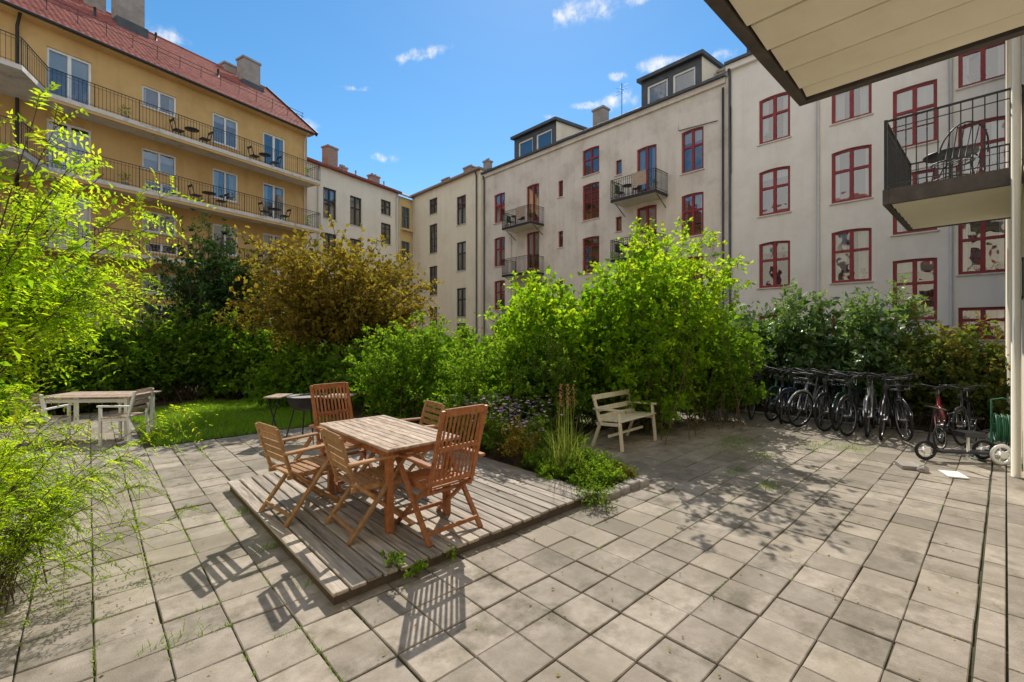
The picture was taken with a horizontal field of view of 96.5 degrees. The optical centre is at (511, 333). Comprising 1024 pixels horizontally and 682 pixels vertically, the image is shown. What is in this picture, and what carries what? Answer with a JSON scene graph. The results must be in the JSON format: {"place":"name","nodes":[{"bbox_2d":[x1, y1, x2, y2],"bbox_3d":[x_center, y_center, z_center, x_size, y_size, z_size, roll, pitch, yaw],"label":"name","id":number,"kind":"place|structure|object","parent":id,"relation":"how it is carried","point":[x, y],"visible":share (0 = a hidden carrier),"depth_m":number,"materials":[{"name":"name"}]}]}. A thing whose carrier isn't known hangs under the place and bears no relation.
{"place":"outdoors","nodes":[
{"label":"outdoors","id":0,"kind":"place"},
{"bbox_2d":[2,385,248,417],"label":"hedge bed soil","id":1,"kind":"structure","parent":0,"point":[160,402],"depth_m":11.71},
{"bbox_2d":[33,307,148,413],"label":"mixed hedge","id":2,"kind":"object","parent":1,"relation":"on","point":[106,369],"visible":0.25,"depth_m":10.46,"materials":[{"name":"green plant"}]},
{"bbox_2d":[73,305,202,410],"bbox_3d":[-9.635,0.541,11.396,2.709,2.645,2.686,0,0,10],"label":"mixed hedge","id":3,"kind":"object","parent":1,"relation":"on","point":[126,377],"visible":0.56,"depth_m":11.21,"materials":[{"name":"green plant"}]},
{"bbox_2d":[124,296,233,403],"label":"mixed hedge","id":4,"kind":"object","parent":1,"relation":"on","point":[185,334],"visible":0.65,"depth_m":11.99,"materials":[{"name":"green plant"}]},
{"bbox_2d":[118,208,278,390],"bbox_3d":[-8.996,-0.854,13.951,3.839,5.803,4.278,0,0,31],"label":"dark conifer tree","id":5,"kind":"object","parent":1,"relation":"on","point":[218,272],"visible":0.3,"depth_m":13.38,"materials":[{"name":"green plant"}]},
{"bbox_2d":[187,307,283,400],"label":"mixed hedge","id":6,"kind":"object","parent":1,"relation":"on","point":[229,357],"visible":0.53,"depth_m":12.54,"materials":[{"name":"green plant"}]},
{"bbox_2d":[130,396,336,445],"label":"lawn grass","id":7,"kind":"structure","parent":0,"point":[227,417],"depth_m":9.26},
{"bbox_2d":[236,389,461,441],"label":"shrub bed soil","id":8,"kind":"object","parent":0,"point":[357,412],"visible":0.05,"depth_m":10.26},
{"bbox_2d":[227,320,309,398],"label":"mixed hedge","id":9,"kind":"object","parent":8,"relation":"on","point":[255,353],"visible":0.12,"depth_m":12.71,"materials":[{"name":"green plant"}]},
{"bbox_2d":[335,310,475,424],"bbox_3d":[-1.756,0.683,8.705,2.520,2.222,2.594,0,0,6],"label":"rounded green shrub","id":10,"kind":"object","parent":8,"relation":"on","point":[417,358],"visible":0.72,"depth_m":8.11,"materials":[{"name":"green plant"}]},
{"bbox_2d":[106,0,746,199],"label":"sky","id":11,"kind":"structure","parent":0,"point":[410,94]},
{"bbox_2d":[0,392,1008,681],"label":"pavement bedding","id":12,"kind":"object","parent":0,"point":[974,642],"visible":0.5,"depth_m":3.24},
{"bbox_2d":[0,399,991,681],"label":"paving slabs","id":13,"kind":"structure","parent":12,"relation":"on","point":[460,631],"depth_m":3.29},
{"bbox_2d":[0,364,79,445],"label":"feathery leaved shrub","id":14,"kind":"object","parent":13,"relation":"on","point":[7,396],"visible":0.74,"depth_m":5.72,"materials":[{"name":"green plant"}]},
{"bbox_2d":[10,393,72,449],"bbox_3d":[-7.496,1.362,7.262,0.510,0.879,0.557,0,0,-6],"label":"white patio chair","id":15,"kind":"object","parent":13,"relation":"on","point":[42,406],"visible":0.45,"depth_m":7.16,"materials":[{"name":"paint"}]},
{"bbox_2d":[0,311,114,418],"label":"green shrub","id":16,"kind":"object","parent":13,"relation":"on","point":[17,378],"visible":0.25,"depth_m":9.54,"materials":[{"name":"green plant"}]},
{"bbox_2d":[32,391,160,440],"bbox_3d":[-7.200,1.429,7.997,1.500,0.742,0.795,0,0,-6],"label":"patio table","id":17,"kind":"object","parent":13,"relation":"on","point":[116,396],"visible":0.64,"depth_m":7.80,"materials":[{"name":"brown wood"}]},
{"bbox_2d":[0,81,215,401],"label":"feathery leaved tree","id":18,"kind":"object","parent":13,"relation":"on","point":[38,300],"visible":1,"depth_m":4.44,"materials":[{"name":"green plant"}]},
{"bbox_2d":[0,384,217,626],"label":"feathery leaved shrub","id":19,"kind":"object","parent":13,"relation":"on","point":[16,547],"visible":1,"depth_m":3.16,"materials":[{"name":"green plant"}]},
{"bbox_2d":[96,387,153,445],"bbox_3d":[-6.412,1.362,7.606,0.557,0.879,0.510,0,0,-9],"label":"white patio chair","id":20,"kind":"object","parent":13,"relation":"on","point":[119,416],"visible":0.94,"depth_m":7.48,"materials":[{"name":"paint"}]},
{"bbox_2d":[263,393,356,443],"bbox_3d":[-3.380,1.422,7.700,1.380,0.765,0.660,0,0,0],"label":"charcoal grill","id":21,"kind":"object","parent":13,"relation":"on","point":[301,402],"visible":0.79,"depth_m":7.54,"materials":[{"name":"black metal"}]},
{"bbox_2d":[227,450,596,604],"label":"wooden deck","id":22,"kind":"structure","parent":13,"relation":"on","point":[507,499],"depth_m":4.20,"materials":[{"name":"grey wood"}]},
{"bbox_2d":[255,422,345,527],"bbox_3d":[-2.024,1.267,4.390,0.590,0.882,0.658,0,0,40],"label":"folding garden chair","id":23,"kind":"object","parent":22,"relation":"on","point":[297,469],"visible":0.93,"depth_m":4.26,"materials":[{"name":"brown wood"}]},
{"bbox_2d":[309,382,379,493],"bbox_3d":[-1.937,1.153,5.276,0.728,1.110,0.590,0,0,41],"label":"reclining garden chair","id":24,"kind":"object","parent":22,"relation":"on","point":[329,386],"visible":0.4,"depth_m":5.39,"materials":[{"name":"brown wood"}]},
{"bbox_2d":[320,428,413,545],"bbox_3d":[-1.284,1.267,4.047,0.658,0.882,0.590,0,0,-41],"label":"folding garden chair","id":25,"kind":"object","parent":22,"relation":"on","point":[363,480],"visible":0.89,"depth_m":3.91,"materials":[{"name":"brown wood"}]},
{"bbox_2d":[319,415,458,533],"bbox_3d":[-1.268,1.329,4.577,0.750,0.742,1.520,0,0,-43],"label":"garden table","id":26,"kind":"object","parent":22,"relation":"on","point":[382,435],"visible":0.84,"depth_m":4.29,"materials":[{"name":"brown wood"}]},
{"bbox_2d":[394,400,444,489],"bbox_3d":[-1.185,1.267,5.331,0.658,0.882,0.590,0,0,-37],"label":"folding garden chair","id":27,"kind":"object","parent":22,"relation":"on","point":[433,425],"visible":0.24,"depth_m":5.44,"materials":[{"name":"brown wood"}]},
{"bbox_2d":[394,404,487,547],"bbox_3d":[-0.625,1.153,3.990,0.590,1.110,0.728,0,0,-45],"label":"reclining garden chair","id":28,"kind":"object","parent":22,"relation":"on","point":[433,476],"visible":0.93,"depth_m":3.85,"materials":[{"name":"brown wood"}]},
{"bbox_2d":[0,418,994,681],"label":"weeds","id":29,"kind":"object","parent":13,"relation":"on","point":[354,610],"visible":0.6,"depth_m":4.41,"materials":[{"name":"green plant"}]},
{"bbox_2d":[456,442,621,498],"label":"flower bed soil","id":30,"kind":"structure","parent":13,"relation":"on","point":[490,455],"depth_m":6.42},
{"bbox_2d":[407,329,546,449],"bbox_3d":[-0.428,0.861,7.321,2.050,1.854,2.347,0,0,-43],"label":"mixed shrub","id":31,"kind":"object","parent":30,"relation":"on","point":[474,371],"visible":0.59,"depth_m":7.03,"materials":[{"name":"green plant"}]},
{"bbox_2d":[473,396,532,461],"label":"aster plant","id":32,"kind":"object","parent":30,"relation":"on","point":[496,435],"visible":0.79,"depth_m":6.22,"materials":[{"name":"green plant"}]},
{"bbox_2d":[485,398,549,468],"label":"aster plant","id":33,"kind":"object","parent":30,"relation":"on","point":[517,440],"visible":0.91,"depth_m":5.87,"materials":[{"name":"green plant"}]},
{"bbox_2d":[496,397,561,452],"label":"aster plant","id":34,"kind":"object","parent":30,"relation":"on","point":[541,425],"visible":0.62,"depth_m":6.18,"materials":[{"name":"green plant"}]},
{"bbox_2d":[517,445,557,473],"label":"bed perennial","id":35,"kind":"object","parent":30,"relation":"on","point":[532,458],"visible":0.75,"depth_m":5.74,"materials":[{"name":"green plant"}]},
{"bbox_2d":[510,384,601,481],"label":"ornamental grass","id":36,"kind":"object","parent":30,"relation":"on","point":[564,456],"depth_m":5.62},
{"bbox_2d":[561,466,605,491],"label":"bed perennial","id":37,"kind":"object","parent":30,"relation":"on","point":[578,478],"visible":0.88,"depth_m":5.18,"materials":[{"name":"green plant"}]},
{"bbox_2d":[586,455,629,486],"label":"bed perennial","id":38,"kind":"object","parent":30,"relation":"on","point":[609,475],"visible":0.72,"depth_m":5.33,"materials":[{"name":"green plant"}]},
{"bbox_2d":[573,478,617,513],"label":"weed plant","id":39,"kind":"object","parent":13,"relation":"on","point":[600,494],"visible":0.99,"depth_m":4.75,"materials":[{"name":"green plant"}]},
{"bbox_2d":[591,389,656,451],"bbox_3d":[1.853,1.390,7.506,0.572,0.828,1.120,0,0,44],"label":"garden bench","id":40,"kind":"object","parent":13,"relation":"on","point":[620,417],"visible":0.98,"depth_m":7.39,"materials":[{"name":"beige paint"}]},
{"bbox_2d":[591,216,756,444],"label":"tall lime shoots","id":41,"kind":"object","parent":13,"relation":"on","point":[710,299],"visible":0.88,"depth_m":7.77,"materials":[{"name":"green plant"}]},
{"bbox_2d":[663,290,775,429],"bbox_3d":[4.034,0.418,9.405,2.654,2.738,2.254,0,0,-43],"label":"green shrub","id":42,"kind":"object","parent":13,"relation":"on","point":[716,387],"visible":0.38,"depth_m":8.93,"materials":[{"name":"green plant"}]},
{"bbox_2d":[775,367,816,422],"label":"bicycle","id":43,"kind":"object","parent":13,"relation":"on","point":[789,389],"visible":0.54,"depth_m":9.21,"materials":[{"name":"metal"}]},
{"bbox_2d":[787,367,828,426],"bbox_3d":[5.993,1.252,9.136,1.816,1.106,0.679,0,5,-40],"label":"bicycle","id":44,"kind":"object","parent":13,"relation":"on","point":[809,396],"visible":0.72,"depth_m":8.81,"materials":[{"name":"metal"}]},
{"bbox_2d":[807,370,848,431],"bbox_3d":[6.098,1.246,8.862,0.653,1.113,1.721,0,0,29],"label":"bicycle","id":45,"kind":"object","parent":13,"relation":"on","point":[828,395],"visible":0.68,"depth_m":8.47,"materials":[{"name":"metal"}]},
{"bbox_2d":[827,369,868,430],"bbox_3d":[6.438,1.242,8.778,0.642,1.123,1.744,0,0,33],"label":"bicycle","id":46,"kind":"object","parent":13,"relation":"on","point":[840,393],"visible":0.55,"depth_m":8.47,"materials":[{"name":"metal"}]},
{"bbox_2d":[829,372,872,435],"bbox_3d":[6.256,1.246,8.466,0.654,1.114,1.736,0,0,32],"label":"bicycle","id":47,"kind":"object","parent":13,"relation":"on","point":[854,409],"visible":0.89,"depth_m":8.16,"materials":[{"name":"metal"}]},
{"bbox_2d":[847,372,893,436],"bbox_3d":[6.519,1.249,8.383,0.650,1.108,1.755,0,0,26],"label":"bicycle","id":48,"kind":"object","parent":13,"relation":"on","point":[870,398],"visible":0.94,"depth_m":8.10,"materials":[{"name":"metal"}]},
{"bbox_2d":[863,372,912,440],"bbox_3d":[6.590,1.242,8.106,0.642,1.122,1.735,0,0,23],"label":"bicycle","id":49,"kind":"object","parent":13,"relation":"on","point":[884,415],"visible":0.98,"depth_m":7.77,"materials":[{"name":"metal"}]},
{"bbox_2d":[880,373,921,440],"bbox_3d":[6.891,1.252,8.151,0.679,1.106,1.820,-6,-4,36],"label":"bicycle","id":50,"kind":"object","parent":13,"relation":"on","point":[896,410],"visible":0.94,"depth_m":7.78,"materials":[{"name":"metal"}]},
{"bbox_2d":[914,405,1010,464],"bbox_3d":[6.298,1.421,6.445,1.128,0.758,0.408,0,0,8],"label":"childs tricycle","id":51,"kind":"object","parent":13,"relation":"on","point":[981,450],"visible":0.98,"depth_m":6.45,"materials":[{"name":"metal"}]},
{"bbox_2d":[938,384,986,445],"bbox_3d":[7.624,1.317,7.644,1.519,0.970,0.556,0,0,-19],"label":"bicycle","id":52,"kind":"object","parent":13,"relation":"on","point":[967,410],"visible":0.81,"depth_m":7.47,"materials":[{"name":"metal"}]},
{"bbox_2d":[546,452,648,503],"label":"bed edging stones","id":53,"kind":"object","parent":12,"relation":"on","point":[625,486],"visible":0.31,"depth_m":5.23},
{"bbox_2d":[347,401,681,445],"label":"shrub bed soil","id":54,"kind":"object","parent":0,"point":[586,429],"visible":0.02,"depth_m":8.71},
{"bbox_2d":[429,319,501,389],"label":"background hedge","id":55,"kind":"object","parent":54,"relation":"on","point":[468,336],"visible":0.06,"depth_m":12.03,"materials":[{"name":"green plant"}]},
{"bbox_2d":[489,327,600,441],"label":"mixed shrub","id":56,"kind":"object","parent":54,"relation":"on","point":[542,371],"visible":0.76,"depth_m":7.23,"materials":[{"name":"green plant"}]},
{"bbox_2d":[474,265,623,434],"bbox_3d":[0.776,0.374,8.639,2.758,3.328,3.351,0,0,38],"label":"lime shrub","id":57,"kind":"object","parent":54,"relation":"on","point":[549,315],"visible":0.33,"depth_m":8.13,"materials":[{"name":"green plant"}]},
{"bbox_2d":[719,391,988,433],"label":"hedge bed soil","id":58,"kind":"structure","parent":0,"point":[921,426],"depth_m":9.55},
{"bbox_2d":[713,298,787,406],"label":"laurel hedge","id":59,"kind":"object","parent":58,"relation":"on","point":[754,321],"visible":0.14,"depth_m":11.11,"materials":[{"name":"green plant"}]},
{"bbox_2d":[761,278,859,412],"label":"laurel hedge","id":60,"kind":"object","parent":58,"relation":"on","point":[795,350],"visible":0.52,"depth_m":10.31,"materials":[{"name":"green plant"}]},
{"bbox_2d":[806,273,942,417],"bbox_3d":[7.644,0.244,9.688,2.788,3.086,2.464,0,0,-43],"label":"laurel hedge","id":61,"kind":"object","parent":58,"relation":"on","point":[868,352],"visible":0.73,"depth_m":9.44,"materials":[{"name":"green plant"}]},
{"bbox_2d":[879,305,1005,429],"bbox_3d":[8.337,0.610,9.100,2.273,2.463,2.317,0,0,13],"label":"laurel hedge","id":62,"kind":"object","parent":58,"relation":"on","point":[928,367],"visible":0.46,"depth_m":8.67,"materials":[{"name":"green plant"}]},
{"bbox_2d":[929,320,1010,432],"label":"laurel hedge","id":63,"kind":"object","parent":58,"relation":"on","point":[991,376],"visible":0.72,"depth_m":8.12,"materials":[{"name":"green plant"}]},
{"label":"ground","id":64,"kind":"structure","parent":0,"visible":0},
{"bbox_2d":[0,10,306,341],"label":"walls","id":65,"kind":"structure","parent":64,"relation":"on","point":[117,75],"depth_m":21.89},
{"bbox_2d":[0,0,315,248],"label":"gutters","id":66,"kind":"object","parent":65,"relation":"attached to","point":[19,12],"visible":0.74,"depth_m":20.93,"materials":[{"name":"black metal"}]},
{"bbox_2d":[0,202,318,278],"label":"gallery balcony","id":67,"kind":"structure","parent":65,"relation":"attached to","point":[103,252],"depth_m":20.55,"materials":[{"name":"concrete"}]},
{"bbox_2d":[0,29,320,187],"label":"gallery balcony","id":68,"kind":"structure","parent":65,"relation":"attached to","point":[19,81],"depth_m":20.77,"materials":[{"name":"concrete"}]},
{"bbox_2d":[0,115,320,233],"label":"gallery balcony","id":69,"kind":"structure","parent":65,"relation":"attached to","point":[123,188],"depth_m":21.42,"materials":[{"name":"concrete"}]},
{"bbox_2d":[6,0,314,132],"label":"pantile roof","id":70,"kind":"structure","parent":65,"relation":"on","point":[60,15],"depth_m":23.81,"materials":[{"name":"tile"}]},
{"bbox_2d":[111,0,144,27],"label":"chimney","id":71,"kind":"object","parent":70,"relation":"on","point":[133,11],"visible":0.33,"depth_m":24.62,"materials":[{"name":"concrete"}]},
{"bbox_2d":[43,0,317,136],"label":"roof trim","id":72,"kind":"structure","parent":70,"relation":"attached to","point":[266,87],"depth_m":26.61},
{"bbox_2d":[112,15,263,92],"bbox_3d":[-19.193,-16.150,27.577,1.500,1.100,7.800,0,0,31],"label":"chimney flashing","id":73,"kind":"object","parent":70,"relation":"on","point":[130,26],"visible":0.25,"depth_m":24.72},
{"bbox_2d":[235,54,261,85],"bbox_3d":[-17.430,-16.700,30.252,0.920,3.000,1.220,0,0,31],"label":"chimney","id":74,"kind":"object","parent":70,"relation":"on","point":[248,68],"visible":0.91,"depth_m":29.90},
{"bbox_2d":[49,50,281,314],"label":"window interiors","id":75,"kind":"object","parent":65,"relation":"attached to","point":[57,61],"depth_m":22.61,"materials":[{"name":"glass"}]},
{"bbox_2d":[47,47,284,318],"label":"window frames","id":76,"kind":"structure","parent":65,"relation":"attached to","point":[69,58],"depth_m":22.47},
{"bbox_2d":[223,331,353,410],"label":"background hedge","id":77,"kind":"object","parent":64,"relation":"on","point":[300,363],"visible":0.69,"depth_m":10.72,"materials":[{"name":"green plant"}]},
{"bbox_2d":[199,211,444,401],"bbox_3d":[-4.536,-0.579,12.360,5.424,4.878,4.788,0,0,-6],"label":"bronze leaved tree","id":78,"kind":"object","parent":64,"relation":"on","point":[310,301],"visible":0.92,"depth_m":11.21,"materials":[{"name":"brown plant"}]},
{"bbox_2d":[307,162,397,342],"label":"walls","id":79,"kind":"structure","parent":64,"relation":"on","point":[345,187],"depth_m":35.09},
{"bbox_2d":[324,189,388,341],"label":"window interiors","id":80,"kind":"object","parent":79,"relation":"attached to","point":[352,210],"depth_m":35.04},
{"bbox_2d":[323,187,391,340],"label":"window frames","id":81,"kind":"structure","parent":79,"relation":"attached to","point":[354,208],"depth_m":34.99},
{"bbox_2d":[307,157,401,265],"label":"roof and pipes","id":82,"kind":"structure","parent":64,"relation":"on","point":[339,169],"depth_m":34.38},
{"bbox_2d":[317,332,439,413],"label":"background hedge","id":83,"kind":"object","parent":64,"relation":"on","point":[359,401],"visible":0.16,"depth_m":10.04,"materials":[{"name":"green plant"}]},
{"bbox_2d":[398,195,412,333],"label":"walls","id":84,"kind":"structure","parent":64,"relation":"on","point":[405,236],"depth_m":40.08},
{"bbox_2d":[413,170,480,350],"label":"walls","id":85,"kind":"structure","parent":64,"relation":"on","point":[451,234],"depth_m":36.35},
{"bbox_2d":[428,195,465,337],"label":"window frames","id":86,"kind":"structure","parent":85,"relation":"attached to","point":[458,253],"depth_m":35.66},
{"bbox_2d":[432,197,465,329],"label":"window interiors","id":87,"kind":"object","parent":85,"relation":"attached to","point":[464,258],"depth_m":35.74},
{"bbox_2d":[410,166,490,339],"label":"roof and pipes","id":88,"kind":"structure","parent":64,"relation":"on","point":[468,172],"depth_m":33.63,"materials":[{"name":"metal"}]},
{"bbox_2d":[480,72,727,340],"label":"roof and pipes","id":89,"kind":"structure","parent":64,"relation":"on","point":[696,89],"depth_m":24.77,"materials":[{"name":"metal"}]},
{"bbox_2d":[514,121,555,158],"bbox_3d":[1.654,-12.550,30.630,0.450,1.900,3.900,0,0,-43],"label":"dormer front","id":90,"kind":"object","parent":89,"relation":"attached to","point":[534,134],"visible":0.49,"depth_m":30.53,"materials":[{"name":"metal"}]},
{"bbox_2d":[510,116,587,141],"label":"dormer roof","id":91,"kind":"structure","parent":89,"relation":"on","point":[565,128],"depth_m":29.78,"materials":[{"name":"metal"}]},
{"bbox_2d":[641,56,701,106],"bbox_3d":[8.245,-12.525,23.513,0.450,1.850,3.300,0,0,-43],"label":"dormer front","id":92,"kind":"object","parent":89,"relation":"attached to","point":[696,63],"visible":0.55,"depth_m":23.34,"materials":[{"name":"metal"}]},
{"bbox_2d":[636,49,724,84],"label":"dormer roof","id":93,"kind":"structure","parent":89,"relation":"on","point":[711,64],"depth_m":22.80,"materials":[{"name":"metal"}]},
{"bbox_2d":[484,77,727,359],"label":"walls","id":94,"kind":"structure","parent":64,"relation":"on","point":[623,142],"depth_m":25.68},
{"bbox_2d":[502,204,543,240],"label":"balcony","id":95,"kind":"structure","parent":94,"relation":"attached to","point":[531,223],"depth_m":29.23,"materials":[{"name":"black metal"}]},
{"bbox_2d":[493,127,704,332],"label":"window frames","id":96,"kind":"structure","parent":94,"relation":"attached to","point":[684,148],"depth_m":25.13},
{"bbox_2d":[497,129,701,336],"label":"window interiors","id":97,"kind":"object","parent":94,"relation":"attached to","point":[698,164],"depth_m":25.48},
{"bbox_2d":[610,168,667,216],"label":"balcony","id":98,"kind":"structure","parent":94,"relation":"attached to","point":[639,181],"depth_m":23.02,"materials":[{"name":"black metal"}]},
{"bbox_2d":[561,217,729,439],"bbox_3d":[2.652,-0.215,9.027,3.989,4.241,3.160,0,0,-43],"label":"lime shrub","id":99,"kind":"object","parent":64,"relation":"on","point":[629,366],"visible":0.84,"depth_m":8.13,"materials":[{"name":"green plant"}]},
{"bbox_2d":[731,56,1005,353],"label":"walls","id":100,"kind":"structure","parent":64,"relation":"on","point":[754,84],"depth_m":17.94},
{"bbox_2d":[724,49,952,331],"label":"roof and pipes","id":101,"kind":"structure","parent":100,"relation":"attached to","point":[747,58],"depth_m":18.09,"materials":[{"name":"metal"}]},
{"bbox_2d":[757,41,1005,340],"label":"window frames","id":102,"kind":"structure","parent":100,"relation":"attached to","point":[982,238],"depth_m":16.34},
{"bbox_2d":[763,44,1003,335],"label":"window interiors","id":103,"kind":"object","parent":100,"relation":"attached to","point":[971,74],"depth_m":16.55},
{"bbox_2d":[973,443,1023,681],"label":"kerb strip","id":104,"kind":"object","parent":64,"relation":"on","point":[990,661],"visible":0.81,"depth_m":3.25,"materials":[{"name":"concrete"}]},
{"bbox_2d":[970,397,1010,461],"bbox_3d":[6.869,1.356,6.529,0.480,0.895,0.587,0,0,41],"label":"garden hose reel","id":105,"kind":"object","parent":104,"relation":"on","point":[1000,428],"visible":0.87,"depth_m":6.43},
{"bbox_2d":[1022,35,1023,469],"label":"walls","id":106,"kind":"structure","parent":64,"relation":"on","point":[1023,298],"depth_m":6.02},
{"bbox_2d":[882,84,1023,230],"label":"balcony","id":107,"kind":"structure","parent":106,"relation":"attached to","point":[985,196],"depth_m":6.72,"materials":[{"name":"metal"}]},
{"bbox_2d":[923,145,979,177],"bbox_3d":[7.003,-2.505,7.303,0.660,0.730,0.650,0,0,-43],"label":"balcony table","id":108,"kind":"object","parent":107,"relation":"on","point":[932,157],"visible":0.72,"depth_m":7.25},
{"bbox_2d":[928,121,989,180],"bbox_3d":[6.672,-2.603,6.873,0.618,0.930,0.603,0,0,18],"label":"wire chair","id":109,"kind":"object","parent":107,"relation":"on","point":[965,156],"visible":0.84,"depth_m":6.71,"materials":[{"name":"black metal"}]},
{"bbox_2d":[1006,36,1023,477],"bbox_3d":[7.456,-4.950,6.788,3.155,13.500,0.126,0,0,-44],"label":"support post","id":110,"kind":"object","parent":106,"relation":"attached to","point":[1014,278],"visible":0.89,"depth_m":5.73,"materials":[{"name":"white paint"}]},
{"bbox_3d":[-0.120,-5.150,-2.080,17.398,14.100,0.510,0,0,-43],"label":"back facade","id":111,"kind":"object","parent":64,"relation":"on","visible":0},
{"bbox_2d":[704,0,1023,105],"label":"balcony","id":112,"kind":"structure","parent":111,"relation":"attached to","point":[804,52],"depth_m":3.05,"materials":[{"name":"metal"}]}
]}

